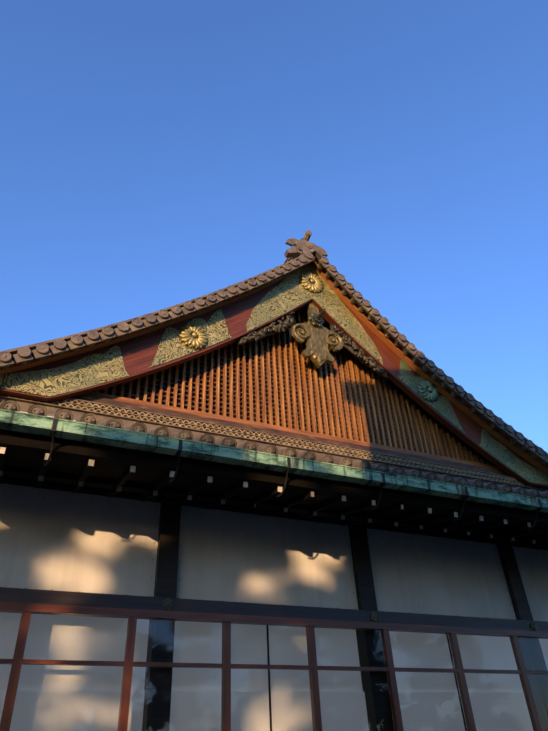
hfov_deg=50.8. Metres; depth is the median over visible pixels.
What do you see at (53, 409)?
tile stack
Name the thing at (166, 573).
wall posts
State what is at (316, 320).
gegyo boss pin
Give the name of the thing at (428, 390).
weathered chrysanthemum crest
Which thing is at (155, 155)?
sky
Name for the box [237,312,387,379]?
gegyo fins
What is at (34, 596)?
nageshi wall beam
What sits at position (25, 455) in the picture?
eave soffit beams
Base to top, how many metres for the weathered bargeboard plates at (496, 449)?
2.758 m
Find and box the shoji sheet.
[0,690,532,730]
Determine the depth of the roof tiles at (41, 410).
7.07 m
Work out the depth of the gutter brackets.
6.90 m
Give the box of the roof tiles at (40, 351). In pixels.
[0,248,547,465]
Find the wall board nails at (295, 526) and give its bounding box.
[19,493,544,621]
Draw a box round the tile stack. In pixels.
[0,395,547,491]
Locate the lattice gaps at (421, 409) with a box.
[95,305,494,465]
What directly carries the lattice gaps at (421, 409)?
on the lower roof deck
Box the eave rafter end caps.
[0,447,535,543]
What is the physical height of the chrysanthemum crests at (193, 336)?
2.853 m
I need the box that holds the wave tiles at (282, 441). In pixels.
[8,396,545,489]
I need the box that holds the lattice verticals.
[96,306,488,464]
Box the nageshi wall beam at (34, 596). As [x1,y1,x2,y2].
[0,587,547,631]
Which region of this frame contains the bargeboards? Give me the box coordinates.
[0,278,547,489]
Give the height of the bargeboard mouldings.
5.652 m
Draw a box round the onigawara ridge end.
[283,230,327,263]
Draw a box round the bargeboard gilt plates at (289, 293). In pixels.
[0,263,382,396]
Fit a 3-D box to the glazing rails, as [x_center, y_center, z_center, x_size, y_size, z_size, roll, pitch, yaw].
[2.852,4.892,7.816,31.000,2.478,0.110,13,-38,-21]
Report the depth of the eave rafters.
7.97 m
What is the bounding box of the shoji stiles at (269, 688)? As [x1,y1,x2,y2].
[9,616,466,730]
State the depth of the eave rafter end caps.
7.10 m
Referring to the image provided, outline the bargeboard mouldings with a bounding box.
[0,260,547,474]
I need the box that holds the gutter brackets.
[44,419,542,531]
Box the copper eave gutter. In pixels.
[0,409,547,512]
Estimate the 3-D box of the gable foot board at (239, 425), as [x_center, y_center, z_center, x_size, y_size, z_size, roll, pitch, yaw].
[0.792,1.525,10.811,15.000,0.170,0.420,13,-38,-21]
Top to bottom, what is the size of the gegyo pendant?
1.772 m
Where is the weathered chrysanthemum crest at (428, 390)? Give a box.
[417,380,438,401]
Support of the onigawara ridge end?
on the roof tiles at (40, 351)
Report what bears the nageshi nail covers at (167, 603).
attached to the nageshi wall beam at (34, 596)
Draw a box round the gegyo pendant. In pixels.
[291,302,343,367]
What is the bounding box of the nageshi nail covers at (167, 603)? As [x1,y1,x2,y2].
[163,598,537,630]
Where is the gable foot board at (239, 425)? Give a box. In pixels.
[72,395,508,475]
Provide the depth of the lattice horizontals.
11.28 m
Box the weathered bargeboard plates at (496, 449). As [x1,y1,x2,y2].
[396,360,547,484]
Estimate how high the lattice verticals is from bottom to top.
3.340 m
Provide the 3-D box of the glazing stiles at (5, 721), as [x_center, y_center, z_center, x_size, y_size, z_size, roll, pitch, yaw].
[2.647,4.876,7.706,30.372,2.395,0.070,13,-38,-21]
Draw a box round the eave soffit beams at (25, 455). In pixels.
[0,431,547,549]
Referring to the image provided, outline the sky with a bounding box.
[0,0,547,452]
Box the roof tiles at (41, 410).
[0,400,547,498]
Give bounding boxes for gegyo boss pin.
[309,309,325,327]
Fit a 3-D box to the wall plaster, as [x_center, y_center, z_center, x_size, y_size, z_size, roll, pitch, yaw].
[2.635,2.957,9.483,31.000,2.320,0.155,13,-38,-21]
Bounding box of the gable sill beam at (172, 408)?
[84,392,501,470]
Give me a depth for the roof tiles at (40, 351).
11.82 m
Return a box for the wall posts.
[142,454,547,730]
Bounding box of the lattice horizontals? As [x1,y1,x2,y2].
[99,309,479,460]
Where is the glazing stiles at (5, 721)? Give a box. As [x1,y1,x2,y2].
[0,611,541,730]
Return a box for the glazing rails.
[0,602,547,674]
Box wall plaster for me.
[0,411,547,621]
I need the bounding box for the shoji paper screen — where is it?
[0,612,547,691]
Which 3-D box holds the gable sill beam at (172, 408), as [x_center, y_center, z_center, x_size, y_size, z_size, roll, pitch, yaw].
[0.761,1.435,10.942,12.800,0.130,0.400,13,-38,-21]
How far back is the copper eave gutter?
6.70 m
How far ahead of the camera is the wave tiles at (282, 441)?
10.16 m
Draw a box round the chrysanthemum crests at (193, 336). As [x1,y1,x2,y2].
[179,271,323,348]
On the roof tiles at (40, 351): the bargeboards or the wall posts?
the bargeboards
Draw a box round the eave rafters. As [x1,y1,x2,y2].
[0,446,547,549]
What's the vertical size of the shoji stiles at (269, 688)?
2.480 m
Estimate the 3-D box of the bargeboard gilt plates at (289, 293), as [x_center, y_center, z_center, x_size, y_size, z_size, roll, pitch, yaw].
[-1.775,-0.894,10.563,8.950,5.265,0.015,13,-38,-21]

